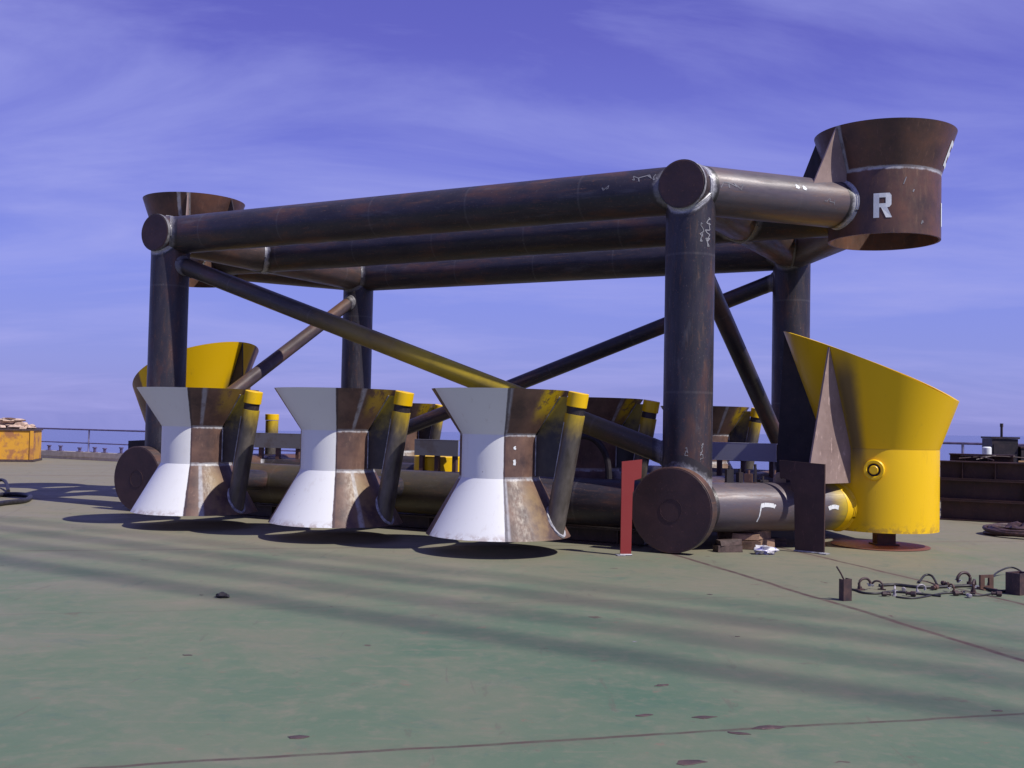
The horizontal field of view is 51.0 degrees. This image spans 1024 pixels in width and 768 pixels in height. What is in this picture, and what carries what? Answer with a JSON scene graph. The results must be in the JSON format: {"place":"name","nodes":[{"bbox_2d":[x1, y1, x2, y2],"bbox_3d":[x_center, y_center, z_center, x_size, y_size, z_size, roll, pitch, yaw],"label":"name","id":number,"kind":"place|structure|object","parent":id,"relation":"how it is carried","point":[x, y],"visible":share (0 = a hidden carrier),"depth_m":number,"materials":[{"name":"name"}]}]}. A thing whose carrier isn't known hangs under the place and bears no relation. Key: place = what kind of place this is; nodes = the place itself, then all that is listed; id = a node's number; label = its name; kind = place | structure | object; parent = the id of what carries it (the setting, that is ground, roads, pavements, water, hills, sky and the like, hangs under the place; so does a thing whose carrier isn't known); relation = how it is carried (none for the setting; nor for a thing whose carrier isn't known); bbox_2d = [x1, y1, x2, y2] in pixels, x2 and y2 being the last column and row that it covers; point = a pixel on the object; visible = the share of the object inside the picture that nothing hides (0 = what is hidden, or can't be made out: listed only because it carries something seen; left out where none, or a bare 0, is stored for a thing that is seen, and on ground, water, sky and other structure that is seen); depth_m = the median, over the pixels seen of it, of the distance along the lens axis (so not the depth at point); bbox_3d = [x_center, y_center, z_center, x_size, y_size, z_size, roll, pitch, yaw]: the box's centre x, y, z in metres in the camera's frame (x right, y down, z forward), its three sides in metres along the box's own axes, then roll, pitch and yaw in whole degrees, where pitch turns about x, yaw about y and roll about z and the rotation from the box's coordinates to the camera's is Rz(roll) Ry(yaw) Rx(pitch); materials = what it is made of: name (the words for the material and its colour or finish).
{"place":"outdoors","nodes":[
{"label":"outdoors","id":0,"kind":"place"},
{"bbox_2d":[0,458,1023,767],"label":"deck","id":1,"kind":"structure","parent":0,"point":[376,648],"depth_m":7.66,"materials":[{"name":"paint"}]},
{"bbox_2d":[0,478,9,491],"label":"hose","id":2,"kind":"object","parent":1,"relation":"on","point":[6,484],"visible":0.98,"depth_m":22.37,"materials":[{"name":"black rubber"}]},
{"bbox_2d":[0,492,32,505],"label":"hose","id":3,"kind":"object","parent":1,"relation":"on","point":[29,497],"visible":1,"depth_m":19.71,"materials":[{"name":"black rubber"}]},
{"bbox_2d":[0,428,42,461],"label":"skip","id":4,"kind":"object","parent":1,"relation":"on","point":[20,445],"visible":1,"depth_m":35.78,"materials":[{"name":"paint"}]},
{"bbox_2d":[0,421,12,427],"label":"sack","id":5,"kind":"object","parent":4,"relation":"in","point":[2,425],"visible":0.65,"depth_m":35.97,"materials":[{"name":"beige fabric"}]},
{"bbox_2d":[6,422,28,428],"bbox_3d":[-16.761,1.462,36.297,0.977,0.383,1.108,2,-2,-14],"label":"sack","id":6,"kind":"object","parent":4,"relation":"on","point":[19,425],"visible":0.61,"depth_m":36.04,"materials":[{"name":"white fabric"}]},
{"bbox_2d":[0,418,25,422],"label":"sack","id":7,"kind":"object","parent":6,"relation":"on","point":[8,420],"visible":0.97,"depth_m":36.05,"materials":[{"name":"white fabric"}]},
{"bbox_2d":[27,424,36,428],"bbox_3d":[-16.272,1.480,36.383,0.349,0.252,1.108,2,-2,-14],"label":"sack","id":8,"kind":"object","parent":4,"relation":"in","point":[31,426],"visible":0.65,"depth_m":36.22,"materials":[{"name":"white fabric"}]},
{"bbox_2d":[123,440,144,505],"bbox_3d":[-6.646,1.583,19.186,0.525,1.190,0.140,2,-2,-10],"label":"support bracket","id":9,"kind":"object","parent":1,"relation":"on","point":[134,443],"visible":0.1,"depth_m":19.18,"materials":[{"name":"black metal"}]},
{"bbox_2d":[36,427,295,451],"bbox_3d":[-15.592,2.172,38.864,25.000,1.108,0.140,0,-2,28],"label":"guard rail","id":10,"kind":"object","parent":1,"relation":"on","point":[89,443],"visible":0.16,"depth_m":38.63,"materials":[{"name":"metal"}]},
{"bbox_2d":[214,592,229,597],"bbox_3d":[-2.580,1.886,9.568,0.120,0.072,0.110,-1,-3,43],"label":"rag","id":11,"kind":"object","parent":1,"relation":"on","point":[222,595],"visible":0.98,"depth_m":9.55,"materials":[{"name":"grey fabric"}]},
{"bbox_2d":[288,735,309,738],"bbox_3d":[-1.073,1.777,5.413,0.108,0.004,0.060,2,-2,-24],"label":"scrap flake","id":12,"kind":"object","parent":1,"relation":"on","point":[297,737],"visible":1,"depth_m":5.41,"materials":[{"name":"metal"}]},
{"bbox_2d":[230,503,647,546],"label":"skid beam","id":13,"kind":"structure","parent":1,"relation":"on","point":[595,534],"depth_m":14.84,"materials":[{"name":"metal"}]},
{"bbox_2d":[41,450,940,501],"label":"kerb","id":14,"kind":"structure","parent":1,"relation":"on","point":[98,456],"depth_m":38.46,"materials":[{"name":"steel"},{"name":"paint"}]},
{"bbox_2d":[114,117,958,552],"bbox_3d":[-0.402,-0.684,18.732,15.302,5.919,10.659,0,-2,28],"label":"steel frame","id":15,"kind":"object","parent":1,"relation":"on","point":[530,465],"visible":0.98,"depth_m":14.99,"materials":[{"name":"brown metal"}]},
{"bbox_2d":[615,459,641,555],"bbox_3d":[1.453,1.530,13.329,0.306,1.190,0.140,1,-2,-8],"label":"support bracket","id":16,"kind":"object","parent":1,"relation":"on","point":[631,471],"visible":1,"depth_m":13.31,"materials":[{"name":"red metal"}]},
{"bbox_2d":[677,760,706,764],"bbox_3d":[0.859,1.806,5.133,0.168,0.004,0.074,2,-2,-10],"label":"scrap flake","id":17,"kind":"object","parent":1,"relation":"on","point":[685,762],"visible":1,"depth_m":5.13,"materials":[{"name":"brown metal"}]},
{"bbox_2d":[692,716,717,718],"bbox_3d":[1.068,1.841,5.940,0.154,0.004,0.053,2,-2,-23],"label":"scrap flake","id":18,"kind":"object","parent":1,"relation":"on","point":[703,717],"visible":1,"depth_m":5.93,"materials":[{"name":"metal"}]},
{"bbox_2d":[713,539,742,552],"bbox_3d":[2.807,2.096,13.948,0.360,0.175,0.201,2,-2,-12],"label":"packing timber","id":19,"kind":"object","parent":1,"relation":"on","point":[728,545],"visible":1,"depth_m":13.88,"materials":[{"name":"brown wood"}]},
{"bbox_2d":[717,531,753,538],"bbox_3d":[3.180,2.119,15.235,0.527,0.238,0.224,1,-2,0],"label":"packing timber","id":20,"kind":"object","parent":1,"relation":"on","point":[724,535],"visible":0.25,"depth_m":15.19,"materials":[{"name":"brown wood"}]},
{"bbox_2d":[727,731,748,734],"bbox_3d":[1.193,1.832,5.640,0.128,0.004,0.047,1,-2,15],"label":"scrap flake","id":21,"kind":"object","parent":1,"relation":"on","point":[741,733],"visible":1,"depth_m":5.63,"materials":[{"name":"metal"}]},
{"bbox_2d":[732,533,761,549],"bbox_3d":[3.108,2.088,14.295,0.420,0.217,0.165,0,-2,21],"label":"packing timber","id":22,"kind":"object","parent":1,"relation":"on","point":[746,543],"visible":0.64,"depth_m":14.23,"materials":[{"name":"brown wood"}]},
{"bbox_2d":[748,531,774,546],"bbox_3d":[3.355,2.077,14.398,0.373,0.259,0.172,2,-2,-30],"label":"packing timber","id":23,"kind":"object","parent":1,"relation":"on","point":[766,539],"visible":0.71,"depth_m":14.37,"materials":[{"name":"brown wood"}]},
{"bbox_2d":[753,545,778,554],"bbox_3d":[3.245,2.129,13.735,0.327,0.138,0.212,1,-2,0],"label":"plastic bag","id":24,"kind":"object","parent":1,"relation":"on","point":[763,549],"visible":0.99,"depth_m":13.68,"materials":[{"name":"white plastic"}]},
{"bbox_2d":[752,725,783,728],"bbox_3d":[1.375,1.840,5.764,0.206,0.004,0.071,2,-2,-10],"label":"scrap flake","id":25,"kind":"object","parent":1,"relation":"on","point":[768,727],"visible":1,"depth_m":5.75,"materials":[{"name":"metal"}]},
{"bbox_2d":[771,537,786,545],"bbox_3d":[3.646,2.171,14.835,0.261,0.120,0.179,1,-2,-5],"label":"packing timber","id":26,"kind":"object","parent":1,"relation":"on","point":[779,541],"visible":0.61,"depth_m":14.76,"materials":[{"name":"brown wood"}]},
{"bbox_2d":[779,460,829,554],"bbox_3d":[3.820,1.607,14.088,0.690,1.190,0.140,-1,-3,40],"label":"support bracket","id":27,"kind":"object","parent":1,"relation":"on","point":[807,482],"visible":1,"depth_m":14.03,"materials":[{"name":"metal"}]},
{"bbox_2d":[836,566,851,600],"bbox_3d":[3.116,1.879,10.138,0.152,0.325,0.090,2,-2,-18],"label":"stub post","id":28,"kind":"object","parent":1,"relation":"on","point":[845,589],"visible":1,"depth_m":10.11,"materials":[{"name":"metal"}]},
{"bbox_2d":[857,577,871,590],"bbox_3d":[3.538,2.010,10.816,0.195,0.130,0.075,2,-2,-20],"label":"clamp","id":29,"kind":"object","parent":1,"relation":"on","point":[859,587],"visible":1,"depth_m":10.80,"materials":[{"name":"metal"}]},
{"bbox_2d":[872,580,885,589],"bbox_3d":[3.710,2.033,10.874,0.143,0.096,0.055,0,-2,30],"label":"clamp","id":30,"kind":"object","parent":1,"relation":"on","point":[881,587],"visible":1,"depth_m":10.86,"materials":[{"name":"metal"}]},
{"bbox_2d":[831,540,930,550],"bbox_3d":[5.145,2.255,15.011,1.320,0.010,1.320,1,-2,0],"label":"round plate","id":31,"kind":"object","parent":1,"relation":"on","point":[866,545],"visible":0.91,"depth_m":14.85,"materials":[{"name":"red metal"}]},
{"bbox_2d":[881,591,890,595],"bbox_3d":[3.633,2.038,10.430,0.085,0.047,0.047,1,-2,0],"label":"pipe fitting","id":32,"kind":"object","parent":1,"relation":"on","point":[884,593],"visible":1,"depth_m":10.41,"materials":[{"name":"metal"}]},
{"bbox_2d":[892,585,897,596],"bbox_3d":[3.744,2.020,10.508,0.055,0.096,0.143,0,-2,20],"label":"clamp","id":33,"kind":"object","parent":1,"relation":"on","point":[895,593],"visible":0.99,"depth_m":10.47,"materials":[{"name":"silver metal"}]},
{"bbox_2d":[852,588,940,596],"bbox_3d":[3.769,2.060,10.578,0.852,0.022,0.242,1,-2,16],"label":"hose","id":34,"kind":"object","parent":1,"relation":"on","point":[891,591],"visible":0.77,"depth_m":10.55,"materials":[{"name":"black rubber"}]},
{"bbox_2d":[905,591,915,596],"bbox_3d":[3.885,2.041,10.466,0.095,0.052,0.052,0,-2,31],"label":"pipe fitting","id":35,"kind":"object","parent":1,"relation":"on","point":[912,593],"visible":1,"depth_m":10.44,"materials":[{"name":"metal"}]},
{"bbox_2d":[916,584,925,592],"bbox_3d":[4.075,2.039,10.725,0.130,0.087,0.050,2,-2,-10],"label":"clamp","id":36,"kind":"object","parent":1,"relation":"on","point":[917,590],"visible":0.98,"depth_m":10.72,"materials":[{"name":"silver metal"}]},
{"bbox_2d":[918,574,937,584],"bbox_3d":[4.405,2.075,11.427,0.189,0.080,0.345,1,-2,13],"label":"hose","id":37,"kind":"object","parent":1,"relation":"on","point":[923,576],"visible":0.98,"depth_m":11.45,"materials":[{"name":"black rubber"}]},
{"bbox_2d":[931,584,938,589],"bbox_3d":[4.296,2.066,10.916,0.094,0.053,0.053,3,-3,-43],"label":"pipe fitting","id":38,"kind":"object","parent":1,"relation":"on","point":[935,587],"visible":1,"depth_m":10.90,"materials":[{"name":"brown metal"}]},
{"bbox_2d":[878,583,1004,592],"bbox_3d":[4.466,2.088,11.074,1.352,0.032,0.324,1,-2,12],"label":"chain","id":39,"kind":"object","parent":1,"relation":"on","point":[929,587],"visible":0.68,"depth_m":11.06,"materials":[{"name":"black metal"}]},
{"bbox_2d":[896,592,990,598],"bbox_3d":[4.445,2.077,10.616,1.582,0.018,0.276,2,-2,-17],"label":"hose","id":40,"kind":"object","parent":1,"relation":"on","point":[938,594],"visible":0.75,"depth_m":10.48,"materials":[{"name":"black rubber"}]},
{"bbox_2d":[940,581,948,584],"bbox_3d":[4.534,2.086,11.249,0.047,0.047,0.085,2,-2,-28],"label":"pipe fitting","id":41,"kind":"object","parent":1,"relation":"on","point":[944,583],"visible":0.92,"depth_m":11.24,"materials":[{"name":"metal"}]},
{"bbox_2d":[947,583,954,591],"bbox_3d":[4.421,2.049,10.796,0.050,0.087,0.130,2,-2,-10],"label":"clamp","id":42,"kind":"object","parent":1,"relation":"on","point":[948,587],"visible":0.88,"depth_m":10.79,"materials":[{"name":"metal"}]},
{"bbox_2d":[952,590,962,595],"bbox_3d":[4.386,2.055,10.566,0.094,0.052,0.052,2,-2,-12],"label":"pipe fitting","id":43,"kind":"object","parent":1,"relation":"on","point":[955,592],"visible":1,"depth_m":10.55,"materials":[{"name":"metal"}]},
{"bbox_2d":[955,571,971,583],"bbox_3d":[4.745,2.037,11.246,0.234,0.157,0.090,2,-2,-20],"label":"clamp","id":44,"kind":"object","parent":1,"relation":"on","point":[958,580],"visible":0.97,"depth_m":11.24,"materials":[{"name":"metal"}]},
{"bbox_2d":[970,579,978,593],"bbox_3d":[4.634,2.026,10.780,0.080,0.139,0.208,0,-2,30],"label":"clamp","id":45,"kind":"object","parent":1,"relation":"on","point":[974,586],"visible":1,"depth_m":10.73,"materials":[{"name":"metal"}]},
{"bbox_2d":[940,499,1023,522],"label":"steel beam","id":46,"kind":"structure","parent":1,"relation":"on","point":[985,511],"depth_m":19.55,"materials":[{"name":"brown metal"}]},
{"bbox_2d":[940,479,1023,502],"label":"steel beam","id":47,"kind":"structure","parent":46,"relation":"on","point":[983,490],"depth_m":19.58,"materials":[{"name":"brown metal"}]},
{"bbox_2d":[940,460,1023,481],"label":"steel beam","id":48,"kind":"structure","parent":47,"relation":"on","point":[992,471],"depth_m":19.63,"materials":[{"name":"brown metal"}]},
{"bbox_2d":[960,455,993,460],"bbox_3d":[8.557,1.356,19.779,0.024,0.088,0.724,2,-2,-28],"label":"bent rod","id":49,"kind":"object","parent":48,"relation":"on","point":[977,456],"visible":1,"depth_m":19.76,"materials":[{"name":"metal"}]},
{"bbox_2d":[959,456,1023,458],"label":"bent rod","id":50,"kind":"object","parent":48,"relation":"on","point":[992,456],"visible":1,"depth_m":19.76,"materials":[{"name":"metal"}]},
{"bbox_2d":[943,442,1023,452],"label":"guard rail","id":51,"kind":"object","parent":1,"relation":"on","point":[962,444],"visible":0.1,"depth_m":24.84,"materials":[{"name":"metal"}]},
{"bbox_2d":[975,574,995,590],"bbox_3d":[4.874,2.036,11.040,0.180,0.150,0.120,2,-2,-20],"label":"drilled plate","id":52,"kind":"object","parent":1,"relation":"on","point":[990,577],"visible":0.91,"depth_m":11.02,"materials":[{"name":"brown metal"}]},
{"bbox_2d":[982,447,991,453],"bbox_3d":[9.347,1.907,21.151,0.200,1.340,0.200,1,-2,0],"label":"canister","id":53,"kind":"object","parent":1,"relation":"on","point":[986,450],"visible":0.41,"depth_m":21.11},
{"bbox_2d":[991,591,1001,596],"bbox_3d":[4.771,2.063,10.577,0.095,0.053,0.053,0,-2,19],"label":"pipe fitting","id":54,"kind":"object","parent":1,"relation":"on","point":[997,593],"visible":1,"depth_m":10.56,"materials":[{"name":"metal"}]},
{"bbox_2d":[981,423,1019,462],"bbox_3d":[9.871,1.704,21.731,0.549,1.810,0.640,1,-2,6],"label":"machine box","id":55,"kind":"object","parent":1,"relation":"on","point":[1001,445],"visible":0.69,"depth_m":21.45,"materials":[{"name":"grey metal"}]},
{"bbox_2d":[982,521,1023,537],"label":"rope coil","id":56,"kind":"object","parent":1,"relation":"on","point":[1014,529],"visible":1,"depth_m":16.80,"materials":[{"name":"fabric"}]},
{"bbox_2d":[993,567,1020,575],"bbox_3d":[5.431,2.097,11.708,0.367,0.100,1.069,0,-2,28],"label":"hose","id":57,"kind":"object","parent":1,"relation":"on","point":[995,573],"visible":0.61,"depth_m":12.09,"materials":[{"name":"black rubber"}]},
{"bbox_2d":[1005,571,1023,595],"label":"box stub","id":58,"kind":"object","parent":1,"relation":"on","point":[1014,582],"visible":1,"depth_m":10.71,"materials":[{"name":"metal"}]},
{"bbox_2d":[0,0,1023,435],"label":"sky","id":59,"kind":"structure","parent":0,"point":[106,105],"materials":[{"name":"blue"}]},
{"bbox_2d":[41,429,1023,469],"bbox_3d":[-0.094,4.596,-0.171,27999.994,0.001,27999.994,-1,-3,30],"label":"sea","id":60,"kind":"structure","parent":0,"point":[116,437],"depth_m":483.37,"materials":[{"name":"liquid"}]},
{"bbox_2d":[1018,446,1023,462],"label":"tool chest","id":61,"kind":"object","parent":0,"point":[1020,451],"visible":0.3,"depth_m":21.38,"materials":[{"name":"metal"}]},
{"bbox_3d":[10.817,1.958,18.863,5.950,0.370,0.340,0,-2,28],"label":"steel beam","id":62,"kind":"object","parent":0,"visible":0},
{"bbox_2d":[949,453,1013,461],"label":"steel beam","id":63,"kind":"structure","parent":62,"relation":"on","point":[954,456],"depth_m":20.02,"materials":[{"name":"brown metal"}]}
]}

